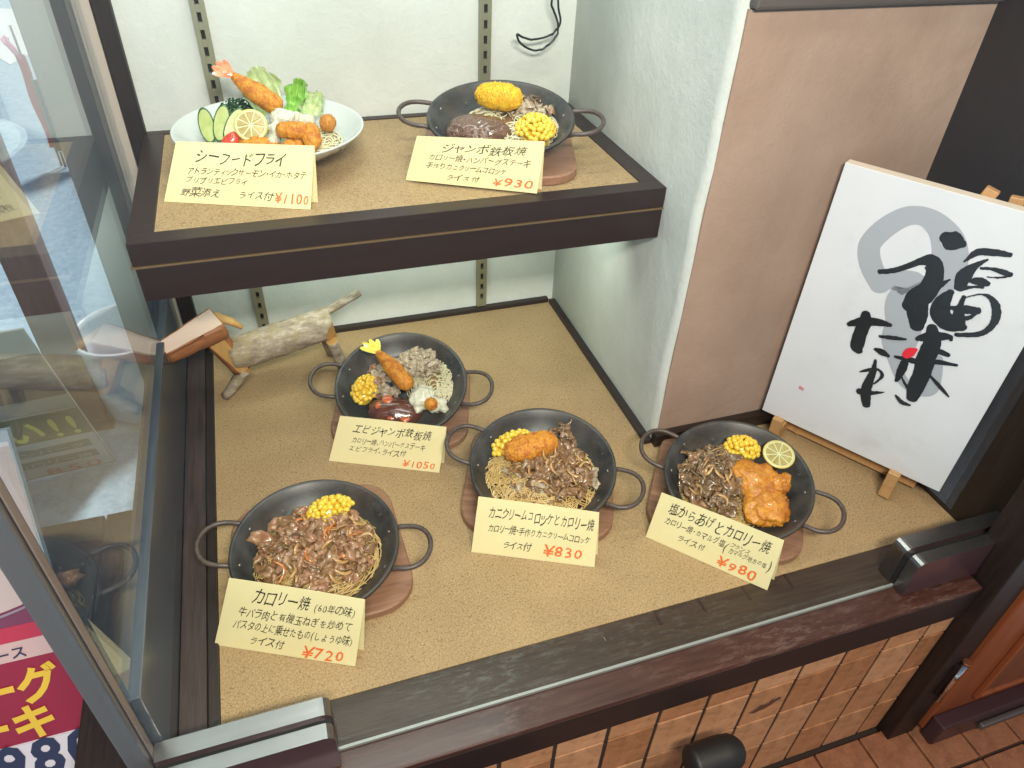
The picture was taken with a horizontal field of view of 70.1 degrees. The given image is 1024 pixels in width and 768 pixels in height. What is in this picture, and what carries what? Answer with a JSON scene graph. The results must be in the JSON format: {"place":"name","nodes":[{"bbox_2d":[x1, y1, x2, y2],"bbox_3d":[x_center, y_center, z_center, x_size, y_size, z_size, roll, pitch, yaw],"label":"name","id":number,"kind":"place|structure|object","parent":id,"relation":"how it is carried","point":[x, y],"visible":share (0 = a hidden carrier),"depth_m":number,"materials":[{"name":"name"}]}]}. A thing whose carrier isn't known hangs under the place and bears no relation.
{"place":"outdoors","nodes":[
{"label":"outdoors","id":0,"kind":"place"},
{"bbox_2d":[0,0,140,527],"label":"ground","id":1,"kind":"structure","parent":0,"point":[53,200],"depth_m":2.54,"materials":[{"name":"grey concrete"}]},
{"bbox_2d":[0,8,27,64],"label":"road marking","id":2,"kind":"object","parent":1,"relation":"on","point":[7,19],"visible":0.5,"depth_m":4.84,"materials":[{"name":"white paint"}]},
{"bbox_2d":[0,25,62,165],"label":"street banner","id":3,"kind":"object","parent":1,"relation":"on","point":[26,72],"visible":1,"depth_m":3.00,"materials":[{"name":"silver fabric"}]},
{"bbox_2d":[0,427,82,767],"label":"hamburger poster","id":4,"kind":"object","parent":1,"relation":"on","point":[41,700],"visible":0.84,"depth_m":1.00,"materials":[{"name":"red paper"}]},
{"bbox_2d":[31,79,66,166],"bbox_3d":[-1.913,-1.115,3.123,0.133,0.374,0.011,-10,40,-16],"label":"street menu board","id":5,"kind":"object","parent":1,"relation":"on","point":[46,113],"visible":0.1,"depth_m":3.09,"materials":[{"name":"grey"}]},
{"bbox_2d":[0,328,115,480],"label":"menu sheet","id":6,"kind":"object","parent":1,"relation":"on","point":[45,420],"visible":0.88,"depth_m":1.57,"materials":[{"name":"green"}]},
{"bbox_2d":[0,133,115,430],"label":"street post","id":7,"kind":"object","parent":1,"relation":"on","point":[30,272],"visible":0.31,"depth_m":1.69,"materials":[{"name":"black metal"}]},
{"bbox_2d":[9,0,152,383],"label":"street side column","id":8,"kind":"structure","parent":1,"relation":"on","point":[55,41],"depth_m":1.17,"materials":[{"name":"grey metal"}]},
{"bbox_2d":[41,510,132,767],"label":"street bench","id":9,"kind":"object","parent":1,"relation":"on","point":[89,559],"visible":0.43,"depth_m":1.14,"materials":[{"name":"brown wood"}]},
{"bbox_2d":[75,304,144,423],"bbox_3d":[-1.001,-0.046,1.945,0.252,0.250,0.252,-10,40,-16],"label":"white tub","id":10,"kind":"object","parent":1,"relation":"on","point":[109,361],"visible":0.41,"depth_m":1.89,"materials":[{"name":"white plastic"}]},
{"bbox_3d":[-0.015,0.270,1.457,1.135,0.440,0.995,-10,40,-16],"label":"case base","id":11,"kind":"object","parent":1,"relation":"on","visible":0},
{"bbox_2d":[0,476,155,767],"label":"corner post","id":12,"kind":"object","parent":11,"relation":"on","point":[26,568],"depth_m":0.62,"materials":[{"name":"silver metal"}]},
{"bbox_2d":[74,0,183,326],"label":"beige frame strip","id":13,"kind":"object","parent":11,"relation":"on","point":[93,40],"depth_m":1.13,"materials":[{"name":"beige paint"}]},
{"bbox_2d":[89,0,205,350],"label":"post","id":14,"kind":"object","parent":11,"relation":"on","point":[109,33],"depth_m":1.13,"materials":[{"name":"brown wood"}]},
{"bbox_2d":[116,298,220,745],"bbox_3d":[-0.510,0.113,1.127,0.071,0.177,0.902,-10,40,-16],"label":"window sill","id":15,"kind":"structure","parent":11,"relation":"on","point":[168,676],"depth_m":0.98,"materials":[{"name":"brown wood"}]},
{"bbox_2d":[111,0,576,336],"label":"back wall","id":16,"kind":"structure","parent":11,"relation":"on","point":[363,58],"depth_m":1.25,"materials":[{"name":"white paint"}]},
{"bbox_2d":[189,0,268,327],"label":"shelf standard","id":17,"kind":"object","parent":16,"relation":"attached to","point":[202,31],"visible":0.41,"depth_m":1.15,"materials":[{"name":"grey metal"}]},
{"bbox_2d":[126,103,666,301],"bbox_3d":[-0.186,-0.320,1.167,0.747,0.083,0.403,-10,40,-16],"label":"shelf","id":18,"kind":"object","parent":17,"relation":"on","point":[373,210],"visible":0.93,"depth_m":1.03,"materials":[{"name":"laminate"}]},
{"bbox_2d":[164,141,317,209],"bbox_3d":[-0.369,-0.283,0.983,0.209,0.079,0.031,3,39,1],"label":"price card","id":19,"kind":"object","parent":18,"relation":"on","point":[263,175],"visible":1,"depth_m":0.98,"materials":[{"name":"yellow paper"}]},
{"bbox_2d":[170,95,363,160],"bbox_3d":[-0.364,-0.367,1.108,0.278,0.054,0.278,-10,40,-16],"label":"white plate","id":20,"kind":"object","parent":18,"relation":"on","point":[348,127],"visible":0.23,"depth_m":1.12,"materials":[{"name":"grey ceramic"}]},
{"bbox_2d":[198,107,214,141],"bbox_3d":[-0.451,-0.382,1.078,0.023,0.052,0.004,-11,11,-4],"label":"cucumber slice","id":21,"kind":"object","parent":20,"relation":"on","point":[205,120],"visible":0.94,"depth_m":1.08,"materials":[{"name":"green food"}]},
{"bbox_2d":[213,104,229,142],"bbox_3d":[-0.430,-0.386,1.080,0.023,0.056,0.004,10,7,-13],"label":"cucumber slice","id":22,"kind":"object","parent":20,"relation":"on","point":[222,114],"visible":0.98,"depth_m":1.08,"materials":[{"name":"green food"}]},
{"bbox_2d":[221,131,240,142],"bbox_3d":[-0.413,-0.357,1.074,0.030,0.028,0.024,-10,40,-16],"label":"tomato wedge","id":23,"kind":"object","parent":20,"relation":"on","point":[232,137],"visible":0.52,"depth_m":1.06,"materials":[{"name":"red food"}]},
{"bbox_2d":[223,107,242,136],"bbox_3d":[-0.412,-0.383,1.081,0.023,0.056,0.003,24,2,-18],"label":"cucumber slice","id":24,"kind":"object","parent":20,"relation":"on","point":[229,126],"visible":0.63,"depth_m":1.08,"materials":[{"name":"food"}]},
{"bbox_2d":[220,97,252,112],"bbox_3d":[-0.429,-0.424,1.139,0.058,0.044,0.048,-10,40,-16],"label":"parsley sprig","id":25,"kind":"object","parent":20,"relation":"on","point":[232,105],"visible":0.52,"depth_m":1.13,"materials":[{"name":"green plant"}]},
{"bbox_2d":[212,60,283,113],"bbox_3d":[-0.389,-0.437,1.080,0.096,0.070,0.033,4,39,2],"label":"fried shrimp","id":26,"kind":"object","parent":20,"relation":"on","point":[263,97],"visible":0.98,"depth_m":1.07,"materials":[{"name":"orange food"}]},
{"bbox_2d":[238,136,281,144],"bbox_3d":[-0.371,-0.347,1.075,0.066,0.039,0.038,3,39,0],"label":"fried salmon","id":27,"kind":"object","parent":20,"relation":"on","point":[257,140],"visible":0.35,"depth_m":1.06,"materials":[{"name":"orange food"}]},
{"bbox_2d":[234,109,267,139],"bbox_3d":[-0.381,-0.377,1.064,0.048,0.048,0.004,4,-2,-11],"label":"lemon slice","id":28,"kind":"object","parent":27,"relation":"on","point":[249,123],"visible":1,"depth_m":1.06,"materials":[{"name":"yellow food"}]},
{"bbox_2d":[267,108,315,142],"bbox_3d":[-0.337,-0.385,1.085,0.081,0.052,0.046,-30,49,-34],"label":"tartar sauce","id":29,"kind":"object","parent":27,"relation":"on","point":[277,116],"visible":0.64,"depth_m":1.07,"materials":[{"name":"white food"}]},
{"bbox_2d":[264,122,286,143],"bbox_3d":[-0.388,-0.379,1.143,0.128,0.060,0.091,-10,40,-16],"label":"cabbage bed","id":30,"kind":"object","parent":20,"relation":"on","point":[282,139],"visible":0.02,"depth_m":1.12,"materials":[{"name":"food"}]},
{"bbox_2d":[241,65,281,115],"bbox_3d":[-0.384,-0.448,1.121,0.062,0.078,0.040,-17,43,-23],"label":"lettuce leaf","id":31,"kind":"object","parent":30,"relation":"on","point":[266,78],"visible":0.41,"depth_m":1.12,"materials":[{"name":"green food"}]},
{"bbox_2d":[275,121,307,139],"bbox_3d":[-0.318,-0.366,1.055,0.048,0.029,0.028,0,39,-4],"label":"fried seafood","id":32,"kind":"object","parent":20,"relation":"on","point":[293,130],"visible":1,"depth_m":1.04,"materials":[{"name":"orange food"}]},
{"bbox_2d":[282,139,303,144],"bbox_3d":[-0.316,-0.341,1.056,0.034,0.026,0.025,0,39,-4],"label":"fried seafood","id":33,"kind":"object","parent":20,"relation":"on","point":[291,142],"visible":0.28,"depth_m":1.05,"materials":[{"name":"orange food"}]},
{"bbox_2d":[283,78,307,111],"bbox_3d":[-0.339,-0.446,1.139,0.034,0.062,0.036,28,9,-7],"label":"lettuce leaf","id":34,"kind":"object","parent":20,"relation":"on","point":[296,92],"visible":0.86,"depth_m":1.14,"materials":[{"name":"green food"}]},
{"bbox_2d":[298,90,324,117],"bbox_3d":[-0.313,-0.435,1.141,0.036,0.053,0.037,38,6,-10],"label":"lettuce leaf","id":35,"kind":"object","parent":20,"relation":"on","point":[314,103],"visible":0.74,"depth_m":1.15,"materials":[{"name":"green food"}]},
{"bbox_2d":[300,122,322,150],"bbox_3d":[-0.292,-0.360,1.062,0.034,0.035,0.044,0,39,-4],"label":"fried seafood","id":36,"kind":"object","parent":20,"relation":"on","point":[311,136],"visible":0.9,"depth_m":1.05,"materials":[{"name":"orange food"}]},
{"bbox_2d":[298,127,345,153],"bbox_3d":[-0.294,-0.370,1.100,0.084,0.025,0.084,3,39,0],"label":"spaghetti","id":37,"kind":"object","parent":20,"relation":"on","point":[331,139],"visible":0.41,"depth_m":1.09,"materials":[{"name":"beige food"}]},
{"bbox_2d":[319,114,336,131],"bbox_3d":[-0.275,-0.390,1.089,0.026,0.028,0.026,0,39,-4],"label":"fried seafood","id":38,"kind":"object","parent":37,"relation":"on","point":[327,122],"visible":1,"depth_m":1.08,"materials":[{"name":"orange food"}]},
{"bbox_2d":[406,136,544,193],"bbox_3d":[-0.054,-0.322,1.054,0.201,0.076,0.025,7,39,6],"label":"price card","id":39,"kind":"object","parent":18,"relation":"on","point":[508,165],"visible":1,"depth_m":1.05,"materials":[{"name":"yellow paper"}]},
{"bbox_2d":[425,129,576,185],"bbox_3d":[-0.021,-0.379,1.174,0.240,0.016,0.246,1,39,-2],"label":"wooden trivet","id":40,"kind":"object","parent":18,"relation":"on","point":[559,164],"visible":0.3,"depth_m":1.12,"materials":[{"name":"brown wood"}]},
{"bbox_2d":[396,80,605,153],"bbox_3d":[-0.017,-0.400,1.131,0.322,0.040,0.228,3,49,1],"label":"iron pan","id":41,"kind":"object","parent":40,"relation":"on","point":[445,107],"visible":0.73,"depth_m":1.15,"materials":[{"name":"black metal"}]},
{"bbox_2d":[446,114,511,139],"bbox_3d":[-0.050,-0.387,1.123,0.104,0.048,0.065,0,49,-2],"label":"hamburger steak","id":42,"kind":"object","parent":41,"relation":"in","point":[482,126],"visible":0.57,"depth_m":1.10,"materials":[{"name":"brown food"}]},
{"bbox_2d":[469,107,558,145],"bbox_3d":[0.001,-0.411,1.146,0.162,0.025,0.138,3,49,1],"label":"spaghetti","id":43,"kind":"object","parent":41,"relation":"in","point":[508,120],"visible":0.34,"depth_m":1.15,"materials":[{"name":"beige food"}]},
{"bbox_2d":[474,81,522,111],"bbox_3d":[-0.020,-0.450,1.139,0.078,0.041,0.044,8,49,5],"label":"croquette","id":44,"kind":"object","parent":43,"relation":"on","point":[501,96],"visible":1,"depth_m":1.13,"materials":[{"name":"yellow food"}]},
{"bbox_2d":[506,94,554,118],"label":"beef shreds","id":45,"kind":"object","parent":43,"relation":"on","point":[528,104],"visible":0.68,"depth_m":1.15,"materials":[{"name":"brown food"}]},
{"bbox_2d":[514,112,556,145],"bbox_3d":[0.036,-0.387,1.121,0.065,0.058,0.068,3,49,1],"label":"corn heap","id":46,"kind":"object","parent":41,"relation":"in","point":[533,126],"visible":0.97,"depth_m":1.10,"materials":[{"name":"yellow food"}]},
{"bbox_2d":[476,0,491,306],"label":"shelf standard","id":47,"kind":"object","parent":16,"relation":"attached to","point":[484,34],"visible":0.47,"depth_m":1.28,"materials":[{"name":"grey metal"}]},
{"bbox_2d":[205,296,956,724],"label":"display floor","id":48,"kind":"structure","parent":11,"relation":"on","point":[459,606],"depth_m":1.17,"materials":[{"name":"beige carpet"}]},
{"bbox_2d":[161,289,361,399],"bbox_3d":[-0.442,-0.073,1.330,0.358,0.180,0.098,-19,44,-25],"label":"log dog","id":49,"kind":"object","parent":48,"relation":"on","point":[238,356],"visible":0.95,"depth_m":1.30},
{"bbox_2d":[215,578,364,665],"bbox_3d":[-0.286,0.303,0.932,0.201,0.099,0.038,7,39,5],"label":"price card","id":50,"kind":"object","parent":48,"relation":"on","point":[291,621],"visible":1,"depth_m":0.93,"materials":[{"name":"yellow paper"}]},
{"bbox_2d":[231,484,412,620],"bbox_3d":[-0.280,0.251,1.065,0.240,0.016,0.246,-11,41,-16],"label":"wooden trivet","id":51,"kind":"object","parent":48,"relation":"on","point":[391,593],"visible":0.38,"depth_m":1.02,"materials":[{"name":"brown wood"}]},
{"bbox_2d":[194,479,432,598],"bbox_3d":[-0.275,0.235,1.029,0.327,0.041,0.232,2,42,-4],"label":"iron pan","id":52,"kind":"object","parent":51,"relation":"on","point":[372,508],"visible":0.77,"depth_m":1.05,"materials":[{"name":"black metal"}]},
{"bbox_2d":[253,516,381,596],"bbox_3d":[-0.272,0.240,1.022,0.190,0.031,0.166,-14,46,-20],"label":"spaghetti","id":53,"kind":"object","parent":52,"relation":"in","point":[344,588],"visible":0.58,"depth_m":1.00,"materials":[{"name":"beige food"}]},
{"bbox_2d":[245,505,377,592],"bbox_3d":[-0.277,0.229,1.021,0.171,0.056,0.154,-21,44,-27],"label":"beef and onion","id":54,"kind":"object","parent":53,"relation":"on","point":[347,533],"visible":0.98,"depth_m":1.01,"materials":[{"name":"brown food"}]},
{"bbox_2d":[306,494,354,521],"bbox_3d":[-0.264,0.185,1.066,0.072,0.046,0.047,-14,46,-20],"label":"corn heap","id":55,"kind":"object","parent":54,"relation":"on","point":[327,505],"visible":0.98,"depth_m":1.05,"materials":[{"name":"yellow food"}]},
{"bbox_2d":[329,416,446,472],"bbox_3d":[-0.207,0.099,1.210,0.197,0.078,0.031,6,39,4],"label":"price card","id":56,"kind":"object","parent":48,"relation":"on","point":[391,444],"visible":1,"depth_m":1.21,"materials":[{"name":"yellow paper"}]},
{"bbox_2d":[331,369,469,448],"bbox_3d":[-0.199,0.033,1.343,0.240,0.016,0.246,1,39,-2],"label":"wooden trivet","id":57,"kind":"object","parent":48,"relation":"on","point":[460,416],"visible":0.16,"depth_m":1.29,"materials":[{"name":"brown wood"}]},
{"bbox_2d":[308,332,493,425],"bbox_3d":[-0.195,0.008,1.295,0.327,0.041,0.232,3,53,1],"label":"iron pan","id":58,"kind":"object","parent":57,"relation":"on","point":[357,363],"visible":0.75,"depth_m":1.30,"materials":[{"name":"black metal"}]},
{"bbox_2d":[350,373,377,405],"bbox_3d":[-0.260,0.012,1.287,0.049,0.046,0.067,12,54,7],"label":"corn heap","id":59,"kind":"object","parent":58,"relation":"in","point":[364,387],"visible":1,"depth_m":1.27,"materials":[{"name":"yellow food"}]},
{"bbox_2d":[367,363,403,398],"bbox_3d":[-0.226,-0.006,1.302,0.086,0.036,0.095,-13,55,-11],"label":"beef heap","id":60,"kind":"object","parent":58,"relation":"in","point":[384,388],"visible":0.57,"depth_m":1.29,"materials":[{"name":"brown food"}]},
{"bbox_2d":[360,339,413,390],"bbox_3d":[-0.219,-0.030,1.280,0.041,0.048,0.122,-29,48,-33],"label":"fried shrimp","id":61,"kind":"object","parent":60,"relation":"on","point":[398,374],"visible":1,"depth_m":1.26,"materials":[{"name":"orange food"}]},
{"bbox_2d":[367,397,421,422],"bbox_3d":[-0.204,0.048,1.270,0.095,0.043,0.058,4,53,1],"label":"hamburger steak","id":62,"kind":"object","parent":58,"relation":"in","point":[397,408],"visible":0.64,"depth_m":1.25,"materials":[{"name":"brown food"}]},
{"bbox_2d":[382,395,392,402],"bbox_3d":[-0.216,0.026,1.261,0.019,0.006,0.018,10,54,6],"label":"carrot slice","id":63,"kind":"object","parent":62,"relation":"on","point":[387,398],"visible":1,"depth_m":1.26,"materials":[{"name":"orange food"}]},
{"bbox_2d":[401,417,409,421],"bbox_3d":[-0.183,0.058,1.251,0.018,0.007,0.019,-16,56,-14],"label":"carrot slice","id":64,"kind":"object","parent":62,"relation":"on","point":[405,419],"visible":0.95,"depth_m":1.25,"materials":[{"name":"orange food"}]},
{"bbox_2d":[395,346,442,377],"bbox_3d":[-0.173,-0.038,1.317,0.094,0.031,0.072,4,53,1],"label":"creamy meat mound","id":65,"kind":"object","parent":58,"relation":"in","point":[416,361],"visible":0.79,"depth_m":1.31,"materials":[{"name":"beige food"}]},
{"bbox_2d":[408,384,448,413],"bbox_3d":[-0.144,0.028,1.270,0.073,0.035,0.057,4,53,1],"label":"tartar sauce","id":66,"kind":"object","parent":58,"relation":"in","point":[419,395],"visible":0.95,"depth_m":1.26,"materials":[{"name":"white food"}]},
{"bbox_2d":[407,359,452,412],"bbox_3d":[-0.143,-0.005,1.313,0.093,0.022,0.124,4,53,1],"label":"spaghetti","id":67,"kind":"object","parent":58,"relation":"in","point":[440,384],"visible":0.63,"depth_m":1.31,"materials":[{"name":"beige food"}]},
{"bbox_2d":[424,397,437,410],"bbox_3d":[-0.140,0.034,1.258,0.024,0.024,0.024,4,53,1],"label":"fried ball","id":68,"kind":"object","parent":58,"relation":"in","point":[430,403],"visible":1,"depth_m":1.25,"materials":[{"name":"orange food"}]},
{"bbox_2d":[471,496,598,566],"bbox_3d":[0.036,0.216,1.069,0.188,0.090,0.032,6,39,4],"label":"price card","id":69,"kind":"object","parent":48,"relation":"on","point":[527,530],"visible":1,"depth_m":1.07,"materials":[{"name":"yellow paper"}]},
{"bbox_2d":[461,428,613,540],"bbox_3d":[0.045,0.158,1.202,0.240,0.016,0.246,5,39,2],"label":"wooden trivet","id":70,"kind":"object","parent":48,"relation":"on","point":[469,501],"visible":0.14,"depth_m":1.14,"materials":[{"name":"brown wood"}]},
{"bbox_2d":[445,408,645,511],"bbox_3d":[0.049,0.137,1.160,0.327,0.041,0.232,15,49,11],"label":"iron pan","id":71,"kind":"object","parent":70,"relation":"on","point":[593,444],"visible":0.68,"depth_m":1.18,"materials":[{"name":"black metal"}]},
{"bbox_2d":[491,428,530,456],"bbox_3d":[0.000,0.098,1.186,0.081,0.046,0.041,-24,53,-23],"label":"corn heap","id":72,"kind":"object","parent":71,"relation":"in","point":[497,446],"visible":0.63,"depth_m":1.17,"materials":[{"name":"yellow food"}]},
{"bbox_2d":[485,454,597,509],"bbox_3d":[0.048,0.145,1.152,0.199,0.030,0.175,3,48,0],"label":"spaghetti","id":73,"kind":"object","parent":71,"relation":"in","point":[504,490],"visible":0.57,"depth_m":1.13,"materials":[{"name":"beige food"}]},
{"bbox_2d":[549,418,576,450],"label":"beef shreds","id":74,"kind":"object","parent":73,"relation":"on","point":[567,440],"visible":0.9,"depth_m":1.19,"materials":[{"name":"brown food"}]},
{"bbox_2d":[501,443,600,503],"bbox_3d":[0.063,0.135,1.150,0.158,0.050,0.131,12,48,8],"label":"beef heap","id":75,"kind":"object","parent":71,"relation":"in","point":[555,472],"visible":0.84,"depth_m":1.13,"materials":[{"name":"brown food"}]},
{"bbox_2d":[504,430,558,461],"bbox_3d":[0.031,0.099,1.161,0.092,0.039,0.049,-14,50,-15],"label":"croquette","id":76,"kind":"object","parent":75,"relation":"on","point":[523,446],"visible":1,"depth_m":1.15,"materials":[{"name":"orange food"}]},
{"bbox_2d":[646,493,783,589],"bbox_3d":[0.298,0.229,1.073,0.193,0.085,0.025,21,42,22],"label":"price card","id":77,"kind":"object","parent":48,"relation":"on","point":[749,554],"visible":1,"depth_m":1.07,"materials":[{"name":"yellow paper"}]},
{"bbox_2d":[646,438,802,564],"bbox_3d":[0.351,0.178,1.195,0.240,0.016,0.246,13,40,12],"label":"wooden trivet","id":78,"kind":"object","parent":48,"relation":"on","point":[792,547],"visible":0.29,"depth_m":1.16,"materials":[{"name":"brown wood"}]},
{"bbox_2d":[639,420,846,538],"bbox_3d":[0.354,0.158,1.153,0.327,0.041,0.232,22,51,19],"label":"iron pan","id":79,"kind":"object","parent":78,"relation":"on","point":[801,493],"visible":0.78,"depth_m":1.17,"materials":[{"name":"black metal"}]},
{"bbox_2d":[677,444,743,517],"bbox_3d":[0.321,0.150,1.147,0.126,0.047,0.159,12,49,11],"label":"beef and onion","id":80,"kind":"object","parent":79,"relation":"in","point":[712,473],"visible":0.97,"depth_m":1.13,"materials":[{"name":"brown food"}]},
{"bbox_2d":[678,449,754,527],"bbox_3d":[0.332,0.161,1.154,0.154,0.027,0.159,12,49,11],"label":"spaghetti","id":81,"kind":"object","parent":79,"relation":"in","point":[740,517],"visible":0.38,"depth_m":1.12,"materials":[{"name":"beige food"}]},
{"bbox_2d":[723,435,760,459],"bbox_3d":[0.375,0.107,1.188,0.056,0.046,0.051,-13,41,-19],"label":"corn heap","id":82,"kind":"object","parent":79,"relation":"in","point":[747,447],"visible":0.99,"depth_m":1.17,"materials":[{"name":"yellow food"}]},
{"bbox_2d":[731,459,778,496],"bbox_3d":[0.386,0.149,1.145,0.074,0.038,0.080,-10,40,-16],"label":"fried chicken","id":83,"kind":"object","parent":79,"relation":"in","point":[756,477],"visible":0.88,"depth_m":1.13},
{"bbox_2d":[742,490,790,527],"bbox_3d":[0.388,0.188,1.115,0.074,0.043,0.069,4,39,2],"label":"fried chicken","id":84,"kind":"object","parent":79,"relation":"in","point":[766,508],"visible":0.98,"depth_m":1.10},
{"bbox_2d":[763,440,794,468],"bbox_3d":[0.424,0.112,1.159,0.050,0.004,0.050,15,57,8],"label":"lemon slice","id":85,"kind":"object","parent":79,"relation":"on","point":[778,454],"visible":1,"depth_m":1.16,"materials":[{"name":"yellow food"}]},
{"bbox_2d":[770,471,790,494],"bbox_3d":[0.413,0.156,1.137,0.046,0.036,0.047,4,48,5],"label":"fried chicken","id":86,"kind":"object","parent":79,"relation":"in","point":[782,482],"visible":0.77,"depth_m":1.13},
{"bbox_2d":[769,185,1023,498],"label":"wooden easel","id":87,"kind":"object","parent":48,"relation":"on","point":[779,426],"visible":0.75,"depth_m":1.25,"materials":[{"name":"brown wood"}]},
{"bbox_2d":[762,159,1023,491],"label":"calligraphy panel","id":88,"kind":"object","parent":87,"relation":"on","point":[903,346],"visible":1,"depth_m":1.08,"materials":[{"name":"white paper"}]},
{"bbox_2d":[552,0,752,437],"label":"side wall","id":89,"kind":"structure","parent":11,"relation":"on","point":[651,81],"depth_m":1.15,"materials":[{"name":"white paint"}]},
{"bbox_2d":[330,545,981,767],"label":"front ledge","id":90,"kind":"object","parent":11,"relation":"on","point":[496,709],"visible":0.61,"depth_m":0.96,"materials":[{"name":"brown wood"}]},
{"bbox_2d":[153,697,340,767],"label":"glass clamp","id":91,"kind":"object","parent":90,"relation":"on","point":[302,735],"visible":1,"depth_m":0.80,"materials":[{"name":"silver metal"}]},
{"bbox_2d":[879,510,999,595],"bbox_3d":[0.649,0.249,1.080,0.190,0.071,0.049,-10,40,-16],"label":"glass clamp","id":92,"kind":"object","parent":90,"relation":"on","point":[918,561],"visible":0.85,"depth_m":1.05,"materials":[{"name":"silver metal"}]},
{"bbox_2d":[485,618,953,767],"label":"tiled wall","id":93,"kind":"structure","parent":11,"relation":"attached to","point":[773,719],"depth_m":1.12,"materials":[{"name":"brown tile"}]},
{"bbox_2d":[682,733,745,767],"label":"black grip","id":94,"kind":"object","parent":93,"relation":"attached to","point":[724,750],"visible":1,"depth_m":1.00,"materials":[{"name":"black plastic"}]},
{"bbox_2d":[658,2,997,428],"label":"beige wall","id":95,"kind":"structure","parent":11,"relation":"on","point":[818,98],"depth_m":1.03,"materials":[{"name":"paint"}]},
{"bbox_2d":[749,0,1004,9],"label":"trim","id":96,"kind":"structure","parent":95,"relation":"on","point":[772,4],"depth_m":0.89,"materials":[{"name":"grey"}]},
{"bbox_2d":[763,714,1023,767],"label":"entrance floor","id":97,"kind":"structure","parent":0,"point":[1000,745],"depth_m":1.32,"materials":[{"name":"brown tile"}]},
{"bbox_2d":[875,479,1023,738],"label":"door post","id":98,"kind":"object","parent":97,"relation":"on","point":[998,575],"depth_m":1.12,"materials":[{"name":"brown wood"}]},
{"bbox_2d":[933,658,971,702],"bbox_3d":[0.736,0.495,1.218,0.018,0.122,0.016,-10,40,-16],"label":"steel hinge","id":99,"kind":"object","parent":98,"relation":"attached to","point":[949,681],"visible":1,"depth_m":1.21,"materials":[{"name":"silver metal"}]},
{"bbox_2d":[917,0,1023,520],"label":"panel","id":100,"kind":"object","parent":98,"relation":"attached to","point":[980,148],"depth_m":1.04,"materials":[{"name":"brown wood"}]},
{"bbox_2d":[918,589,1023,743],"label":"shop door","id":101,"kind":"structure","parent":98,"relation":"attached to","point":[986,690],"depth_m":1.29,"materials":[{"name":"orange wood"}]},
{"bbox_2d":[918,589,1023,727],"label":"door leaf","id":102,"kind":"structure","parent":101,"relation":"in","point":[1009,629],"depth_m":1.21,"materials":[{"name":"orange wood"}]},
{"bbox_3d":[0.161,-1.164,0.369,1.435,0.050,1.020,-10,40,-16],"label":"case ceiling","id":103,"kind":"object","parent":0,"visible":0},
{"bbox_2d":[516,0,561,51],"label":"hanging cable","id":104,"kind":"object","parent":103,"relation":"hanging from","point":[543,37],"visible":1,"depth_m":1.26,"materials":[{"name":"black rubber"}]}
]}

